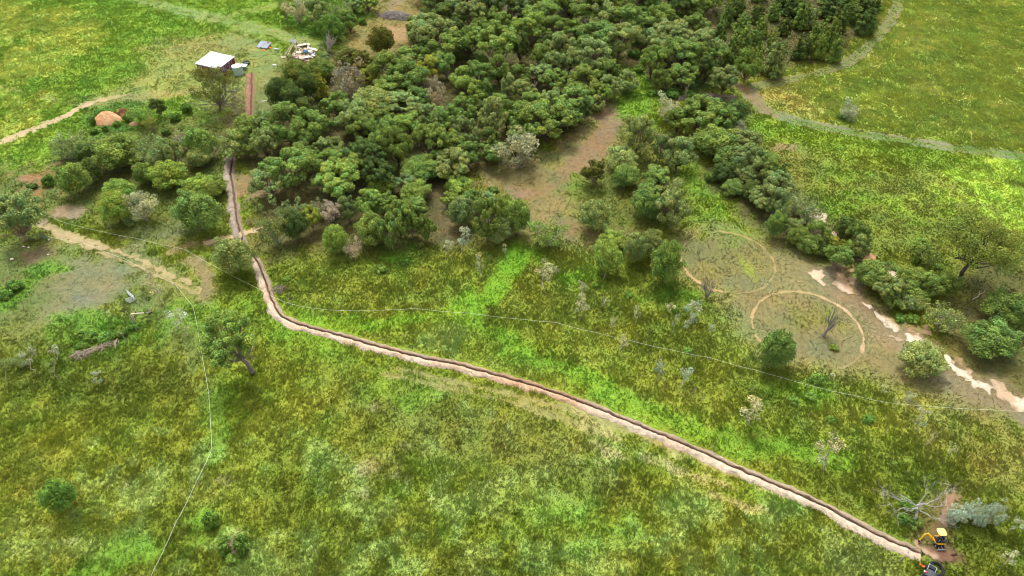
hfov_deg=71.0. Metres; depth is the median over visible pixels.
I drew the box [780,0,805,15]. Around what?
upright tree
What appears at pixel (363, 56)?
gum tree
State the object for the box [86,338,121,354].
brush pile
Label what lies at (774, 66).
upright tree
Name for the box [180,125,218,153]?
bushy tree
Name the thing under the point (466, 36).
gum tree
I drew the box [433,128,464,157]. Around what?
gum tree
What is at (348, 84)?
open tree
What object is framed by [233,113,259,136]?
bushy tree
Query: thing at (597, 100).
gum tree
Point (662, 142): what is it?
gum tree
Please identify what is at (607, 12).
gum tree
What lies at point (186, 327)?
sapling
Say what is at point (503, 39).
gum tree
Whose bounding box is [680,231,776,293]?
tyre circle
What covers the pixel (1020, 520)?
sapling
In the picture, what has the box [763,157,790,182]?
gum tree
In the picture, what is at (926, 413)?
sapling
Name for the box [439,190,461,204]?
gum tree
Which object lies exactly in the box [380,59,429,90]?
gum tree
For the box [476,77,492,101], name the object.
gum tree
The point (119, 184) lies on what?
bushy tree
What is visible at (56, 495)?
bushy tree
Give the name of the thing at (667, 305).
sapling
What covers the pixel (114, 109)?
shrub
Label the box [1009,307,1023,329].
bushy tree
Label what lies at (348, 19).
gum tree
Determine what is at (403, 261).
shrub
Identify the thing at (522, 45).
gum tree
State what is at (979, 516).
open tree
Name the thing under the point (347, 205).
gum tree
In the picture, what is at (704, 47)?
gum tree
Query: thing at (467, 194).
gum tree
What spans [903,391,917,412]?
sapling
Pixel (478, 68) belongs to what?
gum tree
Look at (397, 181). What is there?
gum tree
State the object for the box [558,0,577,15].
gum tree
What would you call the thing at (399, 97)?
gum tree
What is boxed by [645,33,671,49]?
gum tree
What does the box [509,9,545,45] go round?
gum tree
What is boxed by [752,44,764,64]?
upright tree
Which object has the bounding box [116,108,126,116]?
dirt mound
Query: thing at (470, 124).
gum tree
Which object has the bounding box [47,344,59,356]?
sapling
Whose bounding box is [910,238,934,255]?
gum tree
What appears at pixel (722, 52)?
gum tree
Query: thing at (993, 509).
open tree
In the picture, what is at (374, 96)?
bushy tree
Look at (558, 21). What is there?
gum tree
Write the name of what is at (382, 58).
gum tree
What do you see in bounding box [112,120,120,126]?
shrub
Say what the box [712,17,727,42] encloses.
upright tree
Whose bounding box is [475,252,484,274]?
sapling
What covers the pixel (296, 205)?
open tree
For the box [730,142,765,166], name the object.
gum tree
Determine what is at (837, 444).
sapling
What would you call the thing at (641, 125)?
gum tree
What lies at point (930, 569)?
utility vehicle
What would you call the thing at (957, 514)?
open tree
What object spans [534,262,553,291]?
sapling
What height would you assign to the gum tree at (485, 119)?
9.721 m
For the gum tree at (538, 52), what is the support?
on the ground at (88, 294)
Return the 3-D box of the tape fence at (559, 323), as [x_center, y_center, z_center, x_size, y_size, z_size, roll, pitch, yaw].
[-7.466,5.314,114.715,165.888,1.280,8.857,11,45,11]
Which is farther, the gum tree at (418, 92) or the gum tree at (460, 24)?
the gum tree at (460, 24)
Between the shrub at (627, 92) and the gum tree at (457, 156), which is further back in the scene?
the shrub at (627, 92)
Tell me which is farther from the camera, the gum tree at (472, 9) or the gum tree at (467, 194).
the gum tree at (472, 9)
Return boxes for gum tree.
[0,188,46,241]
[148,98,166,116]
[156,137,183,162]
[181,65,245,113]
[195,308,257,374]
[219,129,248,159]
[226,124,256,156]
[247,164,284,196]
[248,126,277,156]
[252,110,268,128]
[257,146,323,187]
[259,101,307,145]
[278,0,288,19]
[292,140,319,154]
[296,96,329,127]
[296,109,335,146]
[300,204,320,230]
[304,0,331,26]
[311,158,359,197]
[312,70,326,80]
[314,147,343,172]
[317,135,344,158]
[320,90,349,116]
[330,151,365,181]
[332,48,359,67]
[334,97,369,126]
[337,195,357,221]
[339,9,358,32]
[341,113,371,137]
[341,135,389,171]
[344,0,362,11]
[349,49,372,69]
[355,188,383,213]
[356,68,378,85]
[360,0,378,11]
[362,114,402,159]
[362,156,395,185]
[363,106,394,123]
[366,49,406,78]
[368,190,396,216]
[371,78,405,91]
[374,213,405,249]
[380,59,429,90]
[380,126,414,166]
[383,90,419,114]
[384,197,414,235]
[391,172,419,189]
[393,110,420,134]
[395,44,424,61]
[397,196,428,215]
[401,55,423,69]
[402,211,417,236]
[404,85,430,108]
[405,12,458,43]
[405,15,416,31]
[412,121,447,157]
[412,213,436,242]
[413,42,440,60]
[413,103,444,123]
[415,54,438,78]
[419,0,450,14]
[426,103,463,131]
[427,33,464,56]
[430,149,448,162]
[431,0,466,21]
[433,0,462,15]
[433,51,455,78]
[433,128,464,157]
[434,147,469,178]
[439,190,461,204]
[447,23,488,57]
[448,65,473,86]
[449,95,477,121]
[450,16,464,31]
[452,115,483,143]
[454,0,485,24]
[455,75,484,106]
[457,141,484,166]
[462,60,496,84]
[462,189,481,206]
[470,16,488,34]
[471,197,502,240]
[475,0,501,19]
[475,19,521,65]
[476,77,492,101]
[477,94,508,130]
[477,138,508,164]
[478,190,495,203]
[481,126,500,149]
[482,0,509,10]
[489,54,509,83]
[491,92,505,111]
[492,10,511,26]
[497,99,513,128]
[500,72,513,97]
[506,0,522,12]
[506,125,532,146]
[507,0,532,17]
[507,100,539,126]
[508,63,530,81]
[508,77,537,101]
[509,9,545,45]
[512,30,529,63]
[514,98,577,141]
[520,90,542,110]
[525,0,560,27]
[529,39,559,63]
[529,60,553,79]
[533,0,567,6]
[536,32,559,49]
[538,67,568,88]
[541,86,559,109]
[542,15,571,35]
[543,31,579,68]
[552,84,593,111]
[555,105,584,128]
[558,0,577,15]
[560,46,580,71]
[564,18,584,37]
[566,63,600,96]
[568,0,614,20]
[571,19,619,57]
[576,37,611,69]
[577,96,591,124]
[579,159,605,184]
[588,0,620,21]
[592,94,605,112]
[596,57,618,75]
[597,81,613,101]
[598,0,624,19]
[598,22,645,57]
[599,74,623,98]
[600,60,622,77]
[611,3,655,27]
[618,68,640,90]
[619,113,657,154]
[626,0,661,6]
[633,28,650,49]
[636,0,661,17]
[638,44,670,78]
[638,181,662,194]
[640,163,669,185]
[645,2,680,26]
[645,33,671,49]
[646,16,694,39]
[651,67,672,90]
[651,134,672,161]
[656,186,691,228]
[664,107,692,134]
[664,136,698,169]
[665,62,699,87]
[666,36,709,65]
[668,0,690,17]
[677,94,732,130]
[683,12,711,35]
[685,0,707,16]
[686,40,708,59]
[690,26,727,58]
[691,0,724,16]
[694,55,718,84]
[707,44,733,66]
[709,64,740,93]
[715,105,739,128]
[728,128,762,146]
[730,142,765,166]
[734,48,763,82]
[744,156,769,178]
[748,184,780,209]
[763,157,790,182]
[763,169,794,193]
[764,188,788,215]
[785,217,804,234]
[807,219,832,244]
[823,244,854,268]
[828,236,845,246]
[845,220,871,243]
[852,234,872,258]
[872,275,908,301]
[882,288,903,308]
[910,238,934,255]
[910,270,947,296]
[937,206,1023,280]
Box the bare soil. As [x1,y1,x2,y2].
[913,490,963,562]
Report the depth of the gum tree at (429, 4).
192.56 m
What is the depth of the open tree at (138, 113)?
156.39 m
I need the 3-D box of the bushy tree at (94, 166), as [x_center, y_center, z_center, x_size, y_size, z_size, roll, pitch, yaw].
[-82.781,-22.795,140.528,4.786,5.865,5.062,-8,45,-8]
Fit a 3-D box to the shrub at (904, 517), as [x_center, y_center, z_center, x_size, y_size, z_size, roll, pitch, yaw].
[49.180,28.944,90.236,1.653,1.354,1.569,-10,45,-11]
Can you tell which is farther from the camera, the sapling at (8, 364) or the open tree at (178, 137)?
the open tree at (178, 137)
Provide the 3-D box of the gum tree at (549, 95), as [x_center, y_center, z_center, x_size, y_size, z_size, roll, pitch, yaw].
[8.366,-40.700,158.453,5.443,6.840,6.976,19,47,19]
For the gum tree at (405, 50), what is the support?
on the ground at (88, 294)
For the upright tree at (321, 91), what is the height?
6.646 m
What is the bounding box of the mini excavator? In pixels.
[918,528,947,550]
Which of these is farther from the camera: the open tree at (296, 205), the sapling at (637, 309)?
the open tree at (296, 205)
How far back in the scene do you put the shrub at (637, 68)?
174.57 m
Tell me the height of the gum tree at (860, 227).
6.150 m
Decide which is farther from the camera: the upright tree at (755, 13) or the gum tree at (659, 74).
the upright tree at (755, 13)
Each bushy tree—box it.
[33,477,77,513]
[51,162,92,195]
[70,141,96,161]
[75,157,101,182]
[90,132,141,169]
[93,190,132,222]
[102,178,135,201]
[131,162,153,183]
[146,159,187,189]
[167,188,226,230]
[178,172,217,194]
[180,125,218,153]
[186,148,212,166]
[202,173,229,196]
[210,236,259,274]
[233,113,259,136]
[263,76,290,105]
[279,82,303,106]
[279,208,307,238]
[280,59,311,85]
[297,73,321,96]
[306,57,335,79]
[316,15,346,40]
[322,224,348,253]
[350,85,395,108]
[352,210,387,246]
[365,25,394,52]
[366,175,395,193]
[399,179,431,199]
[400,153,437,181]
[444,173,472,194]
[444,196,476,225]
[484,217,516,243]
[493,193,514,217]
[502,197,530,233]
[577,199,614,230]
[594,227,627,250]
[594,240,623,274]
[606,142,638,169]
[610,163,640,187]
[623,231,647,262]
[629,186,664,218]
[644,228,667,257]
[649,239,686,282]
[687,123,740,156]
[709,161,739,181]
[713,142,751,168]
[720,178,743,195]
[723,99,750,120]
[732,163,760,182]
[741,178,762,198]
[757,328,796,368]
[758,149,781,166]
[764,210,788,237]
[786,224,810,244]
[796,234,819,254]
[818,240,831,255]
[833,215,856,238]
[844,239,854,249]
[853,258,891,286]
[894,265,927,283]
[896,338,951,377]
[901,277,930,306]
[931,270,964,295]
[959,316,1023,358]
[979,287,1023,330]
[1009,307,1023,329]
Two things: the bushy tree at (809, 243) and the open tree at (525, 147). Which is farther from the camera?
the open tree at (525, 147)
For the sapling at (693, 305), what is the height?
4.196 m
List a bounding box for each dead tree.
[319,30,335,52]
[700,274,717,297]
[822,301,843,337]
[872,475,959,527]
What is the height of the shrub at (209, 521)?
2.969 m
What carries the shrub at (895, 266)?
on the ground at (88, 294)
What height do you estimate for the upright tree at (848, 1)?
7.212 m
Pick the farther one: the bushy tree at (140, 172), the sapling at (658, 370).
the bushy tree at (140, 172)
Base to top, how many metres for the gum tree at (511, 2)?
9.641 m
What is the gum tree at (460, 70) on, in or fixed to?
on the ground at (88, 294)
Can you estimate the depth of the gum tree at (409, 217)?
126.91 m
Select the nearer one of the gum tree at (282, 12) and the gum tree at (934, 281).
the gum tree at (934, 281)
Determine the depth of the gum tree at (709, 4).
193.64 m
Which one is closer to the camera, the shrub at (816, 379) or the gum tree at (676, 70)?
the shrub at (816, 379)
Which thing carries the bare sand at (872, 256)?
on the ground at (88, 294)
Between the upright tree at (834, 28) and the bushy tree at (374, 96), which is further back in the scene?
the upright tree at (834, 28)
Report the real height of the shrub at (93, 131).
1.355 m
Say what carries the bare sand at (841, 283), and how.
on the ground at (88, 294)
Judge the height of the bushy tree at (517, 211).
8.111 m
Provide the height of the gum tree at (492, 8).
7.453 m
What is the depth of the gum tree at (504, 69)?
167.53 m
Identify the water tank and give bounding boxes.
[231,63,242,75]
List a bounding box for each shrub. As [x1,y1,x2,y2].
[0,289,14,300]
[4,187,14,193]
[5,279,23,293]
[26,183,37,189]
[40,174,54,187]
[73,328,84,338]
[75,341,90,350]
[83,330,98,343]
[88,128,98,134]
[89,116,95,124]
[97,329,115,343]
[101,125,108,131]
[111,106,121,112]
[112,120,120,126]
[112,325,127,336]
[122,112,133,120]
[122,216,134,226]
[126,321,139,329]
[160,127,170,135]
[168,111,180,121]
[179,101,192,113]
[200,511,219,530]
[217,535,231,556]
[225,551,241,564]
[233,533,248,557]
[282,276,290,281]
[317,51,328,58]
[358,18,366,24]
[375,263,386,273]
[399,257,408,266]
[475,54,487,62]
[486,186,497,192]
[622,90,632,94]
[624,290,632,298]
[626,48,640,58]
[633,64,644,71]
[646,89,657,95]
[662,87,679,98]
[672,308,679,313]
[682,90,695,97]
[683,347,692,352]
[703,172,716,182]
[788,395,798,405]
[805,391,816,401]
[807,373,826,385]
[825,415,835,424]
[829,344,838,350]
[836,114,846,119]
[861,414,874,424]
[889,263,899,270]
[894,313,905,322]
[896,513,909,524]
[898,495,916,512]
[904,314,921,324]
[904,502,915,509]
[905,515,924,530]
[911,255,919,264]
[933,264,942,270]
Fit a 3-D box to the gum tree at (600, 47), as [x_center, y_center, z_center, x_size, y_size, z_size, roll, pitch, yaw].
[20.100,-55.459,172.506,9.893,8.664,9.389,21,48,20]
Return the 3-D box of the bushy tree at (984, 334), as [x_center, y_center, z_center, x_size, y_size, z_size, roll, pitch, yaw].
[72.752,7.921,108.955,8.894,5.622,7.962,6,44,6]
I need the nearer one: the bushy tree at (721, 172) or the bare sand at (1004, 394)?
the bare sand at (1004, 394)
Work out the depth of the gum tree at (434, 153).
142.58 m
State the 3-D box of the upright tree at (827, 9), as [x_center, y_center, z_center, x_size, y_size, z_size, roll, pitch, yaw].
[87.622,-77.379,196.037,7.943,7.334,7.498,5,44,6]
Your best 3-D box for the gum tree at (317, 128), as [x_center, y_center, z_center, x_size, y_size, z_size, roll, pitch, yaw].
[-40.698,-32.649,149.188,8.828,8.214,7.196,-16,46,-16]
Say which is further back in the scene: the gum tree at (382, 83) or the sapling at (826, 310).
the gum tree at (382, 83)
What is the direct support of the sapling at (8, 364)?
on the ground at (88, 294)
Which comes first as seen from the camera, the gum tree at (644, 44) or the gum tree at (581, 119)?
the gum tree at (581, 119)
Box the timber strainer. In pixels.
[130,307,151,320]
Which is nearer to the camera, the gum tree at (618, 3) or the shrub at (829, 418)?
the shrub at (829, 418)
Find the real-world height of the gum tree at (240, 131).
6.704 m
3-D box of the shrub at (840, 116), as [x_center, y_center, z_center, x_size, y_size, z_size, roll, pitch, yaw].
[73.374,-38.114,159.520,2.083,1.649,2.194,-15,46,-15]
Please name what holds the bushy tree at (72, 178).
on the ground at (88, 294)
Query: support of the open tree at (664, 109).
on the ground at (88, 294)
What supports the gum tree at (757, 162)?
on the ground at (88, 294)
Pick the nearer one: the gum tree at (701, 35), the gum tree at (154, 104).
the gum tree at (154, 104)
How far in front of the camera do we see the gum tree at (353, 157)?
138.84 m
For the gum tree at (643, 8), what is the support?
on the ground at (88, 294)
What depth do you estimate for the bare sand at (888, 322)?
115.24 m
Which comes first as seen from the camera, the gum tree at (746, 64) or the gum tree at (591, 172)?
the gum tree at (591, 172)
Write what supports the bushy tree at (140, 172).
on the ground at (88, 294)
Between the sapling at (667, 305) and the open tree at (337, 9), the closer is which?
the sapling at (667, 305)
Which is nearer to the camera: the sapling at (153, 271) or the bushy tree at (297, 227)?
the sapling at (153, 271)
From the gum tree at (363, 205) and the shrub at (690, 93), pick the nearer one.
the gum tree at (363, 205)
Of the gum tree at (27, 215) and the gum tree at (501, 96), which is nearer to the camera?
the gum tree at (27, 215)
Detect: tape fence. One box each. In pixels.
[45,235,213,572]
[48,215,1017,411]
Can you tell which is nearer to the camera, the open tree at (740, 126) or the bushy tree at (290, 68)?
the open tree at (740, 126)
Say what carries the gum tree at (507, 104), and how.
on the ground at (88, 294)
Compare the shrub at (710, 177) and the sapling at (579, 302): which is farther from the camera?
the shrub at (710, 177)
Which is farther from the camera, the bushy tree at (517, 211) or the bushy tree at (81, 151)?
the bushy tree at (81, 151)
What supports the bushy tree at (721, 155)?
on the ground at (88, 294)
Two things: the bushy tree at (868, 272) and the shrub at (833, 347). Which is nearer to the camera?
the shrub at (833, 347)
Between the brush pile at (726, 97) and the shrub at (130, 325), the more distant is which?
the brush pile at (726, 97)
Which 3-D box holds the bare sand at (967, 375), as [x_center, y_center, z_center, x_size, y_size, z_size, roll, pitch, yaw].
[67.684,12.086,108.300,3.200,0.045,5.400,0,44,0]
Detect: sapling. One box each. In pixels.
[0,358,12,378]
[17,345,35,373]
[45,357,57,379]
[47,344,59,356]
[91,370,101,385]
[120,301,130,320]
[139,288,150,311]
[144,264,156,285]
[145,281,167,304]
[164,308,187,329]
[180,322,191,335]
[442,240,453,253]
[457,226,470,251]
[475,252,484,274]
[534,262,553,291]
[574,292,589,317]
[578,280,587,295]
[609,317,617,329]
[618,333,628,351]
[634,305,640,323]
[654,358,664,380]
[665,302,675,312]
[671,314,680,332]
[680,367,694,386]
[684,300,702,317]
[688,312,698,330]
[708,324,716,334]
[740,395,763,425]
[814,432,845,470]
[819,309,831,331]
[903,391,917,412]
[913,406,933,430]
[1000,550,1019,565]
[1009,516,1023,529]
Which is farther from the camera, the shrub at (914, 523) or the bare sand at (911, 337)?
the bare sand at (911, 337)
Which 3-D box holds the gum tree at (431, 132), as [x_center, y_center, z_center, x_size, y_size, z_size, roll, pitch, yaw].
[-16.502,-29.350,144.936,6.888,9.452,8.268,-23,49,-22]
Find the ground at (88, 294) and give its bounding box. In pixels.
[0,0,1023,575]
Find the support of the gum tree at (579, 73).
on the ground at (88, 294)
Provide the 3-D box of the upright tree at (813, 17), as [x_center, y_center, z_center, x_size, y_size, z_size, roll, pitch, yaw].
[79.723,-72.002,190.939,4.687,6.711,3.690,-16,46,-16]
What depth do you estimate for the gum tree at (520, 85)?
160.37 m
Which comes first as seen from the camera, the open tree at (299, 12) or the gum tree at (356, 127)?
the gum tree at (356, 127)
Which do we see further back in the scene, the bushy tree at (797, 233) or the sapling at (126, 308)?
the bushy tree at (797, 233)
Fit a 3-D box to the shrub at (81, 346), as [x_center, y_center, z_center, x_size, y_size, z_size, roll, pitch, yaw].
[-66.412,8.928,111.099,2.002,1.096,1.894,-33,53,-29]
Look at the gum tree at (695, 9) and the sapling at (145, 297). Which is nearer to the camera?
the sapling at (145, 297)
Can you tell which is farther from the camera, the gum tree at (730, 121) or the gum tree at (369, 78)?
the gum tree at (369, 78)
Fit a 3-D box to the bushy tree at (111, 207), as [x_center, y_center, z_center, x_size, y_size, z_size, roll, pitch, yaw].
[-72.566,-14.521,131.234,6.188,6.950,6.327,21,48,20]
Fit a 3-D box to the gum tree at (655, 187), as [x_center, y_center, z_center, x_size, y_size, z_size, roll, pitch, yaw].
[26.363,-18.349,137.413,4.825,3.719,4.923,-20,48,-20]
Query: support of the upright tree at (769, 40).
on the ground at (88, 294)
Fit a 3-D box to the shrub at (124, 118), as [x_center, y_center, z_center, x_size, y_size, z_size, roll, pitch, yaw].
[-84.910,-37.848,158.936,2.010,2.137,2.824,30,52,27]
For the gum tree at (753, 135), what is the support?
on the ground at (88, 294)
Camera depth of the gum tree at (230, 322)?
100.04 m
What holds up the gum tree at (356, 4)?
on the ground at (88, 294)
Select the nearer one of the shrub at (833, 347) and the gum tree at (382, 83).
the shrub at (833, 347)
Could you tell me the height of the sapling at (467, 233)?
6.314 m
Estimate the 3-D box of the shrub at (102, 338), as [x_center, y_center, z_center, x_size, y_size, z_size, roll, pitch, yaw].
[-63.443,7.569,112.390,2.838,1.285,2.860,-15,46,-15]
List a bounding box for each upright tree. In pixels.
[315,73,328,99]
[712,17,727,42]
[720,0,735,27]
[720,52,737,67]
[726,0,744,5]
[727,30,745,58]
[731,0,746,18]
[733,10,750,33]
[737,22,752,48]
[750,0,765,23]
[751,25,765,49]
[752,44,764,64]
[755,12,769,35]
[760,32,790,78]
[766,0,782,20]
[767,27,777,49]
[774,0,787,8]
[776,15,792,36]
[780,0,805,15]
[789,31,814,59]
[790,0,810,30]
[803,5,819,29]
[808,19,823,43]
[811,31,830,60]
[816,0,845,20]
[819,12,843,49]
[828,32,845,62]
[834,5,850,32]
[836,0,858,9]
[842,0,862,23]
[853,6,877,36]
[857,0,881,18]
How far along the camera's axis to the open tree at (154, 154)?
141.55 m
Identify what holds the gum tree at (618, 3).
on the ground at (88, 294)
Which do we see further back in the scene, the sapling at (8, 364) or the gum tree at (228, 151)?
the gum tree at (228, 151)
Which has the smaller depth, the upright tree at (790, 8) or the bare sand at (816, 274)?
the bare sand at (816, 274)
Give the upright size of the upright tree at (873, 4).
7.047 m
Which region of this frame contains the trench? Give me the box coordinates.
[222,73,920,562]
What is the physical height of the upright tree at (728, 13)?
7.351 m
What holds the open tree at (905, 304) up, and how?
on the ground at (88, 294)
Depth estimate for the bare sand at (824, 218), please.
134.48 m
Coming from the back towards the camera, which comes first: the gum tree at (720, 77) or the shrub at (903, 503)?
the gum tree at (720, 77)
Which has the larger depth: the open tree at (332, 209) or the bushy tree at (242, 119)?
the bushy tree at (242, 119)
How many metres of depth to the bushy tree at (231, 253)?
119.43 m
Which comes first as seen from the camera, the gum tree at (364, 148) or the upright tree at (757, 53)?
the gum tree at (364, 148)
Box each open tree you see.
[7,352,28,367]
[47,128,85,159]
[120,190,158,220]
[123,104,156,124]
[130,133,163,164]
[141,114,156,130]
[173,130,187,150]
[227,529,240,554]
[252,193,289,247]
[273,196,305,222]
[280,0,308,22]
[310,197,321,215]
[320,199,340,224]
[327,0,353,21]
[330,56,365,100]
[331,131,340,143]
[343,236,362,258]
[421,75,443,93]
[424,86,447,106]
[490,125,539,169]
[526,218,570,247]
[657,90,680,122]
[659,177,683,193]
[731,119,747,130]
[774,190,804,217]
[791,190,813,214]
[796,195,827,223]
[839,96,858,121]
[877,260,894,271]
[900,289,922,310]
[914,240,942,265]
[920,299,967,332]
[945,511,958,524]
[946,502,976,522]
[967,497,982,518]
[972,507,987,527]
[980,497,1008,526]
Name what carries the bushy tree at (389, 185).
on the ground at (88, 294)
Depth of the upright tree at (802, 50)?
177.79 m
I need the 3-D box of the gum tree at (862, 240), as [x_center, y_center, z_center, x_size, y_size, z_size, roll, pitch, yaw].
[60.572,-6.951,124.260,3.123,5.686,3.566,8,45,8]
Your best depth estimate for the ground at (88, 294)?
112.86 m
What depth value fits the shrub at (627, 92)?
167.44 m
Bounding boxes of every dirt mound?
[94,111,121,126]
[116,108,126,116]
[129,121,140,125]
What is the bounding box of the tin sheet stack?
[256,41,271,48]
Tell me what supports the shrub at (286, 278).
on the ground at (88, 294)
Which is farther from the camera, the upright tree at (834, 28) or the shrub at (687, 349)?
the upright tree at (834, 28)
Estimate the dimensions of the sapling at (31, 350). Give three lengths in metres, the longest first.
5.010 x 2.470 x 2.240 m
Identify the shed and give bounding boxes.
[195,51,235,76]
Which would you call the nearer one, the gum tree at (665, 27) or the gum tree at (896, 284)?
the gum tree at (896, 284)
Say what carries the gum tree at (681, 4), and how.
on the ground at (88, 294)
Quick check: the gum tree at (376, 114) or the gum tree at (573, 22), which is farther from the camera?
the gum tree at (573, 22)
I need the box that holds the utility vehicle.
[921,563,936,575]
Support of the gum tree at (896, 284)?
on the ground at (88, 294)
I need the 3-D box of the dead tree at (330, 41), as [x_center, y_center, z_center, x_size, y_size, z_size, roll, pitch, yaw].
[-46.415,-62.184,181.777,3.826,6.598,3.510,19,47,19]
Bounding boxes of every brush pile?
[69,348,93,360]
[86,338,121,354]
[269,283,287,293]
[376,10,409,20]
[677,92,740,100]
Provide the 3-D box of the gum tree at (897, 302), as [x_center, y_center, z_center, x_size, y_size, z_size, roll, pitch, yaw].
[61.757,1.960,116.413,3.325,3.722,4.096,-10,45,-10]
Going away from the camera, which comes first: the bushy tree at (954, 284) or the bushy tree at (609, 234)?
the bushy tree at (954, 284)
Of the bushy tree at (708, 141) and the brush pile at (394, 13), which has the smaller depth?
the bushy tree at (708, 141)
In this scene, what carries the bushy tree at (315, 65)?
on the ground at (88, 294)
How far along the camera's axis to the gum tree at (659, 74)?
165.17 m
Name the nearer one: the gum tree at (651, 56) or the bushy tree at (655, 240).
the bushy tree at (655, 240)
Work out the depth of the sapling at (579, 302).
113.46 m
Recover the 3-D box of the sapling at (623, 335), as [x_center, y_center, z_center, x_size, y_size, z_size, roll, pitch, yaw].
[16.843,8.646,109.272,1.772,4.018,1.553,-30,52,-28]
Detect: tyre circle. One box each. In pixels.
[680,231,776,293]
[749,290,865,369]
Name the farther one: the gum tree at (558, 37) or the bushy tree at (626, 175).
the gum tree at (558, 37)
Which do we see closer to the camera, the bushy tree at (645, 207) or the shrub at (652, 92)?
the bushy tree at (645, 207)
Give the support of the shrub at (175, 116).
on the ground at (88, 294)
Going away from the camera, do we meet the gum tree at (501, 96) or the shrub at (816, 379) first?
the shrub at (816, 379)
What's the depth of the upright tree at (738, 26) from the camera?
187.57 m
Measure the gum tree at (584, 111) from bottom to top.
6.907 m
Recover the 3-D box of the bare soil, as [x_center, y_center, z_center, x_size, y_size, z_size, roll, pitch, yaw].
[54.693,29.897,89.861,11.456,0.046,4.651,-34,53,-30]
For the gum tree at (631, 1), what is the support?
on the ground at (88, 294)
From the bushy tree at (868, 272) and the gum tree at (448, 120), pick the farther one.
the gum tree at (448, 120)
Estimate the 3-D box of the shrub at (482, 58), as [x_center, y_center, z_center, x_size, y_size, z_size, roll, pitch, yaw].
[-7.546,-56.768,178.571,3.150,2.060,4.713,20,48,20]
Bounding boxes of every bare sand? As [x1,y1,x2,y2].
[794,196,839,239]
[807,269,825,285]
[832,268,857,294]
[856,253,896,276]
[862,302,903,341]
[904,324,931,343]
[944,354,973,381]
[971,379,1023,411]
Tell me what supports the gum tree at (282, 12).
on the ground at (88, 294)
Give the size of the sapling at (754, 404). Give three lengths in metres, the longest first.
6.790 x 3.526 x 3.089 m
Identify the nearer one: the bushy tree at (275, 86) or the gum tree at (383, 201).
the gum tree at (383, 201)
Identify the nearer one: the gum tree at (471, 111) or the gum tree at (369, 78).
the gum tree at (471, 111)
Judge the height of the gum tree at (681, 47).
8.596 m
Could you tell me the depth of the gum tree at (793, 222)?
127.48 m
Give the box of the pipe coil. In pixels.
[930,561,944,575]
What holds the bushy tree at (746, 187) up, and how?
on the ground at (88, 294)
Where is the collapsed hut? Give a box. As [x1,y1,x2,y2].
[283,37,312,60]
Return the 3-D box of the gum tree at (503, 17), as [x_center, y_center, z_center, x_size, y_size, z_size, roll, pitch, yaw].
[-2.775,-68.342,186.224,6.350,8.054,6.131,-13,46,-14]
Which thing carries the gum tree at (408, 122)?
on the ground at (88, 294)
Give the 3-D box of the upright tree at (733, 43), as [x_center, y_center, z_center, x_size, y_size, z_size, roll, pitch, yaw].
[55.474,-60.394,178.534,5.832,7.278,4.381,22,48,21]
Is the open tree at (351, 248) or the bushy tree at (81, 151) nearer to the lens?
the open tree at (351, 248)
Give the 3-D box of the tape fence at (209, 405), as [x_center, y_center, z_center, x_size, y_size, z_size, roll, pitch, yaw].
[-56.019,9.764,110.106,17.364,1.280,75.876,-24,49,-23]
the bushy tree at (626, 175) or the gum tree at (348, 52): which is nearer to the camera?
the bushy tree at (626, 175)
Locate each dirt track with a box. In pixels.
[0,93,131,144]
[37,223,202,294]
[202,226,262,244]
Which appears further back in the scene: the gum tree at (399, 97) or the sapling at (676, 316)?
the gum tree at (399, 97)
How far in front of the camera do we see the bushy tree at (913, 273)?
119.27 m
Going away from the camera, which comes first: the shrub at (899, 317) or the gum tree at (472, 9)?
the shrub at (899, 317)
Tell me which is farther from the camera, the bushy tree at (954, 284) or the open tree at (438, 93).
the open tree at (438, 93)
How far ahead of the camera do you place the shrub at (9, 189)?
139.49 m
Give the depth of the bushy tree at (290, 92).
158.15 m
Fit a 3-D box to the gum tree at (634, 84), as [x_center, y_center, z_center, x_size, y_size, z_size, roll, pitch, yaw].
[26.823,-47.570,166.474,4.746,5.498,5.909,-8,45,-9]
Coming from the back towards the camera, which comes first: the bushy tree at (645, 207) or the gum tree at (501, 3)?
the gum tree at (501, 3)
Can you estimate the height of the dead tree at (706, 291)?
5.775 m
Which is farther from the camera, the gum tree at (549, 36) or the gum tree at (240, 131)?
the gum tree at (549, 36)
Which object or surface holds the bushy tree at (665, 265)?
on the ground at (88, 294)
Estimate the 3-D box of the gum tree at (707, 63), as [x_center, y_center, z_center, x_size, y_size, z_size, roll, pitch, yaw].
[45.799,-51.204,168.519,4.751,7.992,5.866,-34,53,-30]
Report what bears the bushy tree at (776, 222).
on the ground at (88, 294)
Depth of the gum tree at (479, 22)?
183.32 m
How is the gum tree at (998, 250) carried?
on the ground at (88, 294)
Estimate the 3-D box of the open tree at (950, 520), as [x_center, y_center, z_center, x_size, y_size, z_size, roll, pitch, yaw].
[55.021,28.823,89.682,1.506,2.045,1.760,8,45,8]
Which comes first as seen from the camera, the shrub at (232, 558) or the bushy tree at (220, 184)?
the shrub at (232, 558)
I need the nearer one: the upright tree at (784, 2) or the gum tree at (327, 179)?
the gum tree at (327, 179)
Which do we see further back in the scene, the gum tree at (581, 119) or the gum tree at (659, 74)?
the gum tree at (659, 74)
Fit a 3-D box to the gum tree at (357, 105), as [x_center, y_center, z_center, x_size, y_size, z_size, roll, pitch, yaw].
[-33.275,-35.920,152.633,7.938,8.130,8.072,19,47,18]
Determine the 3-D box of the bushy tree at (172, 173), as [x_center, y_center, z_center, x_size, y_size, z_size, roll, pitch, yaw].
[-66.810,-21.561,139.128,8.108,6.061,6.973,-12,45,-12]
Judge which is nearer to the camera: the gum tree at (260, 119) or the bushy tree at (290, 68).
the gum tree at (260, 119)
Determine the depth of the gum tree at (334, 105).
155.90 m
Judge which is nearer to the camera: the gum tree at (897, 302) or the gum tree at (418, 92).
the gum tree at (897, 302)

